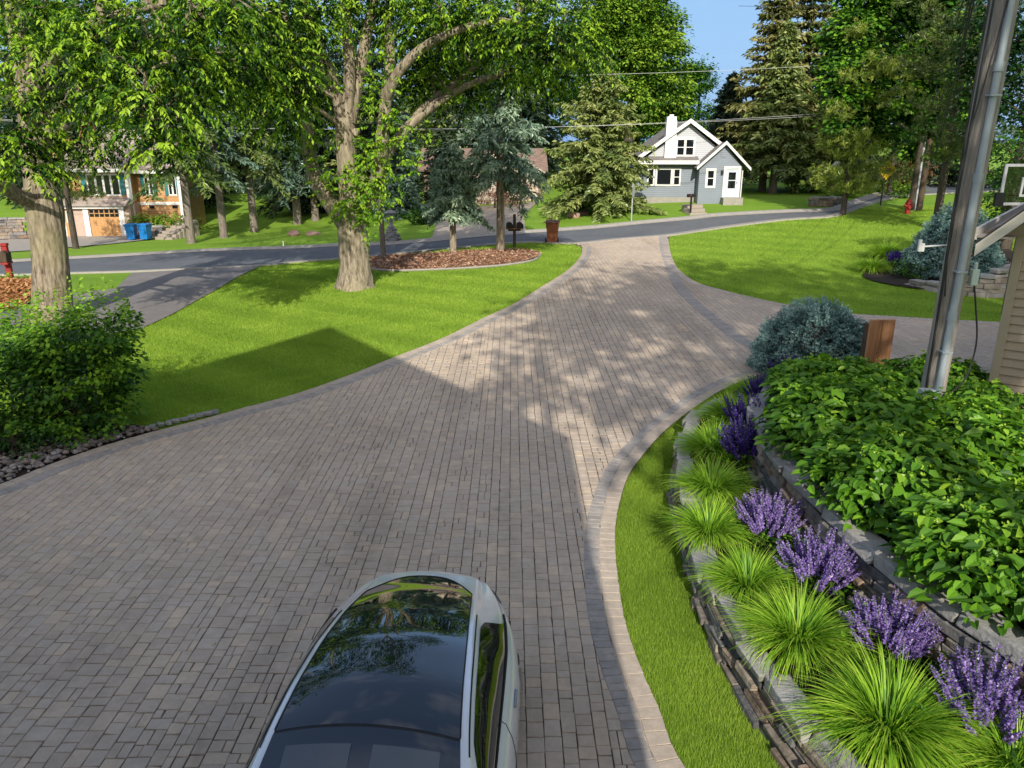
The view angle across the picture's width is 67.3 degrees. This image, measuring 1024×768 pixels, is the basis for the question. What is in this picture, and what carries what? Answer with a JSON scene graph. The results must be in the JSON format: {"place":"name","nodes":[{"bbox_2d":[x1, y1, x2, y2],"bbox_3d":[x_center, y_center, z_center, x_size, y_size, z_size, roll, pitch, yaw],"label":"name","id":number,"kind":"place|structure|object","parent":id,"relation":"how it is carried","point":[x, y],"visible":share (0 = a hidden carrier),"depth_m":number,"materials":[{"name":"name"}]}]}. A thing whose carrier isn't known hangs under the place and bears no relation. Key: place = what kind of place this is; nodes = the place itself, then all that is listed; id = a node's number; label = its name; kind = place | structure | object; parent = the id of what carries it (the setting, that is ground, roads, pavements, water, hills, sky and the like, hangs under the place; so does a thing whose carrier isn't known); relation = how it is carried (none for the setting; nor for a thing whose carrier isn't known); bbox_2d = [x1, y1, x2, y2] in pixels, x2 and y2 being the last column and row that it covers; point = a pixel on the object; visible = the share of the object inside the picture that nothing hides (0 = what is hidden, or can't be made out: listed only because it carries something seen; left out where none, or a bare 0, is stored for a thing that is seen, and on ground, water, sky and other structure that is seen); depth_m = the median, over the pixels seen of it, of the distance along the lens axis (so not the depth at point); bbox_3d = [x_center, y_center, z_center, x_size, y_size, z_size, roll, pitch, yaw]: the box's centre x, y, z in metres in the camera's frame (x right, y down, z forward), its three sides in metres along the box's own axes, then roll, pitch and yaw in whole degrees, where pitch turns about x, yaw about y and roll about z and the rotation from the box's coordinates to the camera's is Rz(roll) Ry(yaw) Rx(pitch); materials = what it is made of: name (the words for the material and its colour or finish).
{"place":"outdoors","nodes":[
{"label":"outdoors","id":0,"kind":"place"},
{"bbox_2d":[0,266,258,346],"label":"neighbour driveway","id":1,"kind":"structure","parent":0,"point":[157,295],"depth_m":27.03,"materials":[{"name":"concrete"}]},
{"bbox_2d":[425,201,536,241],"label":"driveway","id":2,"kind":"structure","parent":0,"point":[442,229],"depth_m":48.60,"materials":[{"name":"concrete"}]},
{"bbox_2d":[0,235,998,767],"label":"driveway","id":3,"kind":"structure","parent":0,"point":[512,543],"depth_m":10.43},
{"bbox_2d":[0,247,590,495],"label":"driveway border","id":4,"kind":"object","parent":3,"relation":"on","point":[38,478],"visible":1,"depth_m":15.05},
{"bbox_2d":[246,571,522,767],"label":"parked car","id":5,"kind":"object","parent":3,"relation":"on","point":[413,669],"visible":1,"depth_m":5.43,"materials":[{"name":"white paint"}]},
{"bbox_2d":[584,369,760,767],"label":"driveway border","id":6,"kind":"object","parent":3,"relation":"on","point":[648,710],"visible":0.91,"depth_m":8.54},
{"bbox_2d":[659,236,752,346],"bbox_3d":[6.589,-4.226,29.357,1.445,0.274,22.467,1,18,3],"label":"driveway border","id":7,"kind":"object","parent":3,"relation":"on","point":[702,309],"visible":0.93,"depth_m":24.55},
{"bbox_2d":[663,241,999,323],"bbox_3d":[11.502,-3.402,26.766,8.451,0.178,24.125,-13,22,-35],"label":"driveway border","id":8,"kind":"object","parent":3,"relation":"on","point":[685,277],"visible":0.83,"depth_m":24.93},
{"bbox_2d":[0,143,1022,767],"bbox_3d":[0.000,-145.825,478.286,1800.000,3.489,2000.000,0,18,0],"label":"ground","id":9,"kind":"structure","parent":0,"point":[274,231],"depth_m":28.54,"materials":[{"name":"green plant"}]},
{"bbox_2d":[0,217,28,239],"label":"retaining wall","id":10,"kind":"structure","parent":9,"relation":"on","point":[12,228],"depth_m":52.57,"materials":[{"name":"stone"}]},
{"bbox_2d":[0,284,30,309],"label":"mulch mound","id":11,"kind":"object","parent":9,"relation":"on","point":[22,297],"visible":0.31,"depth_m":24.94,"materials":[{"name":"wood"}]},
{"bbox_2d":[0,276,30,309],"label":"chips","id":12,"kind":"object","parent":11,"relation":"on","point":[5,282],"visible":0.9,"depth_m":25.34,"materials":[{"name":"brown wood"}]},
{"bbox_2d":[0,17,62,209],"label":"spruce tree","id":13,"kind":"object","parent":9,"relation":"on","point":[18,184],"visible":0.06,"depth_m":65.60,"materials":[{"name":"green plant"}]},
{"bbox_2d":[0,414,72,460],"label":"shrub","id":14,"kind":"object","parent":9,"relation":"on","point":[36,437],"visible":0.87,"depth_m":12.66,"materials":[{"name":"green plant"}]},
{"bbox_2d":[4,47,108,248],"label":"pine tree","id":15,"kind":"object","parent":9,"relation":"on","point":[74,194],"visible":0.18,"depth_m":45.88,"materials":[{"name":"green plant"}]},
{"bbox_2d":[0,232,147,251],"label":"garage apron","id":16,"kind":"object","parent":9,"relation":"on","point":[19,245],"visible":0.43,"depth_m":51.21,"materials":[{"name":"concrete"}]},
{"bbox_2d":[0,275,151,450],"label":"leafy shrub","id":17,"kind":"object","parent":9,"relation":"on","point":[54,365],"visible":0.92,"depth_m":13.17,"materials":[{"name":"green plant"}]},
{"bbox_2d":[0,424,156,483],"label":"planting bed","id":18,"kind":"object","parent":9,"relation":"on","point":[22,471],"visible":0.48,"depth_m":12.84,"materials":[{"name":"brown soil"}]},
{"bbox_2d":[0,425,157,482],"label":"river stones","id":19,"kind":"object","parent":18,"relation":"on","point":[10,468],"visible":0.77,"depth_m":12.75,"materials":[{"name":"grey stone"}]},
{"bbox_2d":[53,124,205,235],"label":"house","id":20,"kind":"structure","parent":9,"relation":"on","point":[103,216],"depth_m":54.10,"materials":[{"name":"paint"}]},
{"bbox_2d":[86,174,121,195],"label":"window","id":21,"kind":"structure","parent":20,"relation":"in","point":[111,189],"depth_m":53.85,"materials":[{"name":"white glass"}]},
{"bbox_2d":[88,209,121,235],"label":"garage door","id":22,"kind":"structure","parent":20,"relation":"in","point":[104,222],"depth_m":54.03,"materials":[{"name":"brown wood"}]},
{"bbox_2d":[0,0,290,322],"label":"broadleaf tree","id":23,"kind":"object","parent":9,"relation":"on","point":[93,35],"visible":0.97,"depth_m":17.00,"materials":[{"name":"green plant"}]},
{"bbox_2d":[126,212,183,229],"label":"hedge","id":24,"kind":"object","parent":9,"relation":"on","point":[156,220],"visible":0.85,"depth_m":53.83,"materials":[{"name":"green plant"}]},
{"bbox_2d":[154,219,199,239],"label":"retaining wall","id":25,"kind":"structure","parent":9,"relation":"on","point":[176,231],"depth_m":52.96,"materials":[{"name":"stone"}]},
{"bbox_2d":[125,0,236,243],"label":"spruce tree","id":26,"kind":"object","parent":9,"relation":"on","point":[188,217],"visible":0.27,"depth_m":47.42,"materials":[{"name":"green plant"}]},
{"bbox_2d":[173,3,265,237],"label":"spruce tree","id":27,"kind":"object","parent":9,"relation":"on","point":[229,153],"visible":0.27,"depth_m":50.69,"materials":[{"name":"green plant"}]},
{"bbox_2d":[207,33,296,231],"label":"spruce tree","id":28,"kind":"object","parent":9,"relation":"on","point":[242,151],"visible":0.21,"depth_m":53.13,"materials":[{"name":"green plant"}]},
{"bbox_2d":[253,1,325,224],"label":"spruce tree","id":29,"kind":"object","parent":9,"relation":"on","point":[296,205],"visible":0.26,"depth_m":55.47,"materials":[{"name":"green plant"}]},
{"bbox_2d":[0,242,582,436],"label":"lawn grass","id":30,"kind":"structure","parent":9,"relation":"on","point":[315,303],"depth_m":21.88,"materials":[{"name":"green plant"}]},
{"bbox_2d":[256,103,331,218],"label":"spruce tree","id":31,"kind":"object","parent":9,"relation":"on","point":[304,203],"visible":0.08,"depth_m":61.54,"materials":[{"name":"green plant"}]},
{"bbox_2d":[273,21,338,220],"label":"spruce tree","id":32,"kind":"object","parent":9,"relation":"on","point":[314,209],"visible":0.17,"depth_m":56.65,"materials":[{"name":"green plant"}]},
{"bbox_2d":[309,35,359,211],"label":"spruce tree","id":33,"kind":"object","parent":9,"relation":"on","point":[331,158],"visible":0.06,"depth_m":61.34,"materials":[{"name":"green plant"}]},
{"bbox_2d":[356,43,407,257],"bbox_3d":[-5.769,-9.949,33.614,3.014,9.432,2.911,-14,22,-38],"label":"spruce tree","id":34,"kind":"object","parent":9,"relation":"on","point":[368,131],"visible":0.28,"depth_m":32.97,"materials":[{"name":"green plant"}]},
{"bbox_2d":[371,85,428,221],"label":"spruce tree","id":35,"kind":"object","parent":9,"relation":"on","point":[410,190],"visible":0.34,"depth_m":54.63,"materials":[{"name":"green plant"}]},
{"bbox_2d":[178,0,625,291],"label":"broadleaf tree","id":36,"kind":"object","parent":9,"relation":"on","point":[350,209],"visible":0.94,"depth_m":25.09,"materials":[{"name":"green plant"}]},
{"bbox_2d":[410,10,470,183],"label":"spruce tree","id":37,"kind":"object","parent":9,"relation":"on","point":[422,145],"visible":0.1,"depth_m":73.80,"materials":[{"name":"green plant"}]},
{"bbox_2d":[415,67,477,212],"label":"spruce tree","id":38,"kind":"object","parent":9,"relation":"on","point":[435,151],"visible":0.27,"depth_m":56.85,"materials":[{"name":"green plant"}]},
{"bbox_2d":[370,247,541,268],"bbox_3d":[-2.474,-5.607,34.361,7.965,0.212,5.357,-5,18,-14],"label":"mulch bed","id":39,"kind":"object","parent":9,"relation":"on","point":[392,261],"visible":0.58,"depth_m":33.23,"materials":[{"name":"brown wood"}]},
{"bbox_2d":[420,140,494,251],"bbox_3d":[-2.510,-8.611,35.815,3.474,5.438,3.661,-1,18,-3],"label":"spruce tree","id":40,"kind":"object","parent":39,"relation":"on","point":[450,193],"visible":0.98,"depth_m":34.88,"materials":[{"name":"green plant"}]},
{"bbox_2d":[417,148,547,204],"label":"house","id":41,"kind":"structure","parent":9,"relation":"on","point":[539,160],"depth_m":60.99,"materials":[{"name":"brown brick"}]},
{"bbox_2d":[444,2,552,250],"bbox_3d":[-0.609,-11.561,35.316,4.976,11.250,4.627,-3,18,-9],"label":"spruce tree","id":42,"kind":"object","parent":9,"relation":"on","point":[506,162],"visible":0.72,"depth_m":34.91,"materials":[{"name":"green plant"}]},
{"bbox_2d":[0,190,998,275],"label":"kerb","id":43,"kind":"structure","parent":9,"relation":"on","point":[852,209],"depth_m":39.12,"materials":[{"name":"concrete"}]},
{"bbox_2d":[12,180,1001,261],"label":"kerb","id":44,"kind":"structure","parent":9,"relation":"on","point":[853,202],"depth_m":43.39,"materials":[{"name":"concrete"}]},
{"bbox_2d":[495,0,559,182],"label":"spruce tree","id":45,"kind":"object","parent":9,"relation":"on","point":[540,120],"visible":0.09,"depth_m":76.82,"materials":[{"name":"green plant"}]},
{"bbox_2d":[525,0,574,172],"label":"spruce tree","id":46,"kind":"object","parent":9,"relation":"on","point":[551,163],"visible":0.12,"depth_m":86.12,"materials":[{"name":"green plant"}]},
{"bbox_2d":[541,31,639,175],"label":"broadleaf tree","id":47,"kind":"object","parent":9,"relation":"on","point":[567,98],"visible":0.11,"depth_m":72.84,"materials":[{"name":"green plant"}]},
{"bbox_2d":[538,51,667,223],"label":"spruce tree","id":48,"kind":"object","parent":9,"relation":"on","point":[599,192],"visible":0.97,"depth_m":46.84,"materials":[{"name":"green plant"}]},
{"bbox_2d":[553,0,702,152],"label":"broadleaf tree","id":49,"kind":"object","parent":9,"relation":"on","point":[648,46],"visible":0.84,"depth_m":59.80,"materials":[{"name":"green plant"}]},
{"bbox_2d":[625,114,751,204],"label":"house","id":50,"kind":"structure","parent":9,"relation":"on","point":[701,163],"depth_m":50.67,"materials":[{"name":"grey wood"}]},
{"bbox_2d":[670,53,722,129],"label":"broadleaf tree","id":51,"kind":"object","parent":9,"relation":"on","point":[704,78],"visible":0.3,"depth_m":88.21,"materials":[{"name":"green plant"}]},
{"bbox_2d":[615,375,780,767],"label":"lawn grass","id":52,"kind":"structure","parent":9,"relation":"on","point":[660,447],"depth_m":8.54,"materials":[{"name":"green plant"}]},
{"bbox_2d":[703,69,766,184],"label":"spruce tree","id":53,"kind":"object","parent":9,"relation":"on","point":[726,96],"visible":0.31,"depth_m":67.22,"materials":[{"name":"green plant"}]},
{"bbox_2d":[666,394,864,767],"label":"retaining wall","id":54,"kind":"structure","parent":9,"relation":"on","point":[755,698],"depth_m":7.10,"materials":[{"name":"stone"}]},
{"bbox_2d":[714,0,820,191],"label":"spruce tree","id":55,"kind":"object","parent":9,"relation":"on","point":[784,10],"visible":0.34,"depth_m":56.87,"materials":[{"name":"green plant"}]},
{"bbox_2d":[730,18,833,192],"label":"spruce tree","id":56,"kind":"object","parent":9,"relation":"on","point":[792,76],"visible":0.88,"depth_m":55.49,"materials":[{"name":"green plant"}]},
{"bbox_2d":[768,0,843,189],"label":"spruce tree","id":57,"kind":"object","parent":9,"relation":"on","point":[810,12],"visible":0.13,"depth_m":57.89,"materials":[{"name":"green plant"}]},
{"bbox_2d":[745,295,868,374],"bbox_3d":[6.732,-1.062,17.064,2.928,1.833,2.870,0,18,0],"label":"dwarf spruce","id":58,"kind":"object","parent":9,"relation":"on","point":[821,327],"visible":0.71,"depth_m":16.55,"materials":[{"name":"green plant"}]},
{"bbox_2d":[762,8,873,192],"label":"spruce tree","id":59,"kind":"object","parent":9,"relation":"on","point":[823,156],"visible":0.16,"depth_m":57.56,"materials":[{"name":"green plant"}]},
{"bbox_2d":[800,17,928,214],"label":"pine tree","id":60,"kind":"object","parent":9,"relation":"on","point":[859,151],"visible":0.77,"depth_m":42.27,"materials":[{"name":"green plant"}]},
{"bbox_2d":[804,0,985,210],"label":"broadleaf tree","id":61,"kind":"object","parent":9,"relation":"on","point":[900,22],"visible":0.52,"depth_m":42.03,"materials":[{"name":"green plant"}]},
{"bbox_2d":[854,74,944,194],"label":"pine tree","id":62,"kind":"object","parent":9,"relation":"on","point":[891,179],"visible":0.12,"depth_m":55.65,"materials":[{"name":"green plant"}]},
{"bbox_2d":[863,249,1012,287],"bbox_3d":[17.130,-4.896,30.853,11.241,0.379,4.650,-16,23,-41],"label":"garden bed","id":63,"kind":"object","parent":9,"relation":"on","point":[888,277],"visible":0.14,"depth_m":28.45,"materials":[{"name":"brown soil"}]},
{"bbox_2d":[915,29,963,210],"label":"utility pole","id":64,"kind":"object","parent":9,"relation":"on","point":[922,181],"visible":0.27,"depth_m":45.30,"materials":[{"name":"brown wood"}]},
{"bbox_2d":[927,60,971,186],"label":"spruce tree","id":65,"kind":"object","parent":9,"relation":"on","point":[952,178],"visible":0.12,"depth_m":66.57,"materials":[{"name":"green plant"}]},
{"bbox_2d":[896,201,1007,280],"bbox_3d":[16.292,-5.370,28.232,3.592,2.939,3.633,0,18,0],"label":"dwarf spruce","id":66,"kind":"object","parent":9,"relation":"on","point":[936,231],"visible":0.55,"depth_m":27.71,"materials":[{"name":"green plant"}]},
{"bbox_2d":[882,0,1023,219],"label":"pine tree","id":67,"kind":"object","parent":9,"relation":"on","point":[950,148],"visible":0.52,"depth_m":36.71,"materials":[{"name":"green plant"}]},
{"bbox_2d":[906,263,1010,297],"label":"retaining wall","id":68,"kind":"structure","parent":9,"relation":"on","point":[993,284],"depth_m":24.98,"materials":[{"name":"beige stone"}]},
{"bbox_2d":[937,0,1023,249],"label":"broadleaf tree","id":69,"kind":"object","parent":9,"relation":"on","point":[1017,47],"visible":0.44,"depth_m":32.17,"materials":[{"name":"green plant"}]},
{"bbox_2d":[948,128,1023,248],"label":"tall shrub","id":70,"kind":"object","parent":9,"relation":"on","point":[1013,183],"visible":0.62,"depth_m":27.90,"materials":[{"name":"green plant"}]},
{"bbox_2d":[974,203,1023,407],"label":"garage","id":71,"kind":"structure","parent":9,"relation":"on","point":[1007,367],"depth_m":11.16,"materials":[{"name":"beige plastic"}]},
{"bbox_2d":[992,164,1023,313],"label":"basketball hoop","id":72,"kind":"object","parent":9,"relation":"on","point":[998,199],"visible":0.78,"depth_m":20.38,"materials":[{"name":"white paint"}]},
{"bbox_2d":[0,183,1023,272],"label":"road","id":73,"kind":"structure","parent":0,"point":[200,259],"depth_m":39.78,"materials":[{"name":"grey asphalt"}]},
{"bbox_2d":[0,0,1023,142],"label":"sky","id":74,"kind":"structure","parent":0,"point":[722,29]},
{"bbox_2d":[691,399,975,767],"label":"terrace soil","id":75,"kind":"structure","parent":0,"point":[794,664],"depth_m":7.18,"materials":[{"name":"brown soil"}]},
{"bbox_2d":[659,417,750,469],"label":"ornamental grass","id":76,"kind":"object","parent":75,"relation":"on","point":[702,438],"depth_m":11.70,"materials":[{"name":"green plant"}]},
{"bbox_2d":[655,451,765,511],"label":"ornamental grass","id":77,"kind":"object","parent":75,"relation":"on","point":[708,481],"depth_m":10.35,"materials":[{"name":"green plant"}]},
{"bbox_2d":[653,491,771,559],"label":"ornamental grass","id":78,"kind":"object","parent":75,"relation":"on","point":[712,527],"depth_m":9.19,"materials":[{"name":"green plant"}]},
{"bbox_2d":[685,391,748,427],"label":"ornamental grass","id":79,"kind":"object","parent":75,"relation":"on","point":[716,413],"depth_m":13.33,"materials":[{"name":"green plant"}]},
{"bbox_2d":[704,412,763,479],"bbox_3d":[3.473,0.844,11.276,1.257,0.815,1.234,-1,18,-4],"label":"salvia plant","id":80,"kind":"object","parent":75,"relation":"on","point":[742,439],"visible":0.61,"depth_m":11.21,"materials":[{"name":"purple plant"}]},
{"bbox_2d":[710,390,768,428],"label":"salvia plant","id":81,"kind":"object","parent":75,"relation":"on","point":[736,411],"visible":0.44,"depth_m":12.58,"materials":[{"name":"purple plant"}]},
{"bbox_2d":[680,535,814,615],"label":"ornamental grass","id":82,"kind":"object","parent":75,"relation":"on","point":[743,574],"depth_m":8.15,"materials":[{"name":"green plant"}]},
{"bbox_2d":[726,485,807,557],"bbox_3d":[3.074,1.587,9.128,1.050,0.696,1.061,15,23,39],"label":"salvia plant","id":83,"kind":"object","parent":75,"relation":"on","point":[757,510],"visible":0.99,"depth_m":9.07,"materials":[{"name":"purple plant"}]},
{"bbox_2d":[709,573,895,692],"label":"ornamental grass","id":84,"kind":"object","parent":75,"relation":"on","point":[791,627],"depth_m":7.17,"materials":[{"name":"green plant"}]},
{"bbox_2d":[761,524,869,618],"bbox_3d":[3.226,1.877,8.084,1.157,0.764,1.179,-12,21,-32],"label":"salvia plant","id":85,"kind":"object","parent":75,"relation":"on","point":[827,562],"visible":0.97,"depth_m":7.98,"materials":[{"name":"purple plant"}]},
{"bbox_2d":[756,631,1008,767],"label":"ornamental grass","id":86,"kind":"object","parent":75,"relation":"on","point":[889,720],"depth_m":6.08,"materials":[{"name":"green plant"}]},
{"bbox_2d":[745,386,1023,729],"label":"retaining wall","id":87,"kind":"structure","parent":75,"relation":"on","point":[877,566],"depth_m":7.67,"materials":[{"name":"stone"}]},
{"bbox_2d":[824,585,949,684],"bbox_3d":[3.437,2.220,7.061,1.106,0.733,1.117,10,20,28],"label":"salvia plant","id":88,"kind":"object","parent":75,"relation":"on","point":[896,627],"visible":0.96,"depth_m":6.95,"materials":[{"name":"purple plant"}]},
{"bbox_2d":[907,642,1023,767],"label":"salvia plant","id":89,"kind":"object","parent":75,"relation":"on","point":[1001,691],"visible":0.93,"depth_m":6.04,"materials":[{"name":"purple plant"}]},
{"bbox_2d":[668,203,1014,321],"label":"lawn grass","id":90,"kind":"structure","parent":0,"point":[826,251],"depth_m":32.74,"materials":[{"name":"green plant"}]},
{"bbox_2d":[769,397,1023,628],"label":"terrace soil","id":91,"kind":"structure","parent":0,"point":[888,539],"depth_m":8.14,"materials":[{"name":"brown soil"}]},
{"bbox_2d":[759,352,912,422],"bbox_3d":[5.052,0.031,11.784,2.310,0.992,2.346,0,18,0],"label":"hydrangea bush","id":92,"kind":"object","parent":91,"relation":"on","point":[820,366],"visible":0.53,"depth_m":11.64,"materials":[{"name":"green plant"}]},
{"bbox_2d":[750,375,921,476],"bbox_3d":[4.429,0.468,10.210,2.308,1.057,2.444,-10,20,-28],"label":"hydrangea bush","id":93,"kind":"object","parent":91,"relation":"on","point":[789,415],"visible":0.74,"depth_m":9.94,"materials":[{"name":"green plant"}]},
{"bbox_2d":[860,319,895,366],"bbox_3d":[6.544,-0.265,13.975,0.460,1.900,0.265,-1,18,-3],"label":"wooden cover","id":94,"kind":"object","parent":91,"relation":"on","point":[877,339],"visible":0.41,"depth_m":13.69,"materials":[{"name":"brown wood"}]},
{"bbox_2d":[790,420,1017,545],"bbox_3d":[4.381,0.988,8.559,2.320,1.058,2.371,0,18,0],"label":"hydrangea bush","id":95,"kind":"object","parent":91,"relation":"on","point":[867,456],"visible":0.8,"depth_m":8.21,"materials":[{"name":"green plant"}]},
{"bbox_2d":[871,350,1006,395],"bbox_3d":[6.713,-0.027,12.193,2.086,0.948,2.086,16,23,41],"label":"hydrangea bush","id":96,"kind":"object","parent":91,"relation":"on","point":[911,368],"visible":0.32,"depth_m":11.97,"materials":[{"name":"green plant"}]},
{"bbox_2d":[859,386,1023,482],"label":"hydrangea bush","id":97,"kind":"object","parent":91,"relation":"on","point":[964,419],"visible":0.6,"depth_m":8.78,"materials":[{"name":"green plant"}]},
{"bbox_2d":[877,475,1023,636],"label":"hydrangea bush","id":98,"kind":"object","parent":91,"relation":"on","point":[936,532],"visible":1,"depth_m":6.82,"materials":[{"name":"green plant"}]},
{"bbox_2d":[902,375,1023,437],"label":"hydrangea bush","id":99,"kind":"object","parent":91,"relation":"on","point":[1011,400],"visible":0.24,"depth_m":10.46,"materials":[{"name":"green plant"}]},
{"bbox_2d":[917,0,1018,409],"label":"utility pole","id":100,"kind":"object","parent":91,"relation":"on","point":[991,66],"visible":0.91,"depth_m":9.06,"materials":[{"name":"grey metal"}]},
{"bbox_2d":[931,687,1023,767],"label":"ornamental grass","id":101,"kind":"object","parent":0,"point":[990,763],"depth_m":5.84,"materials":[{"name":"green plant"}]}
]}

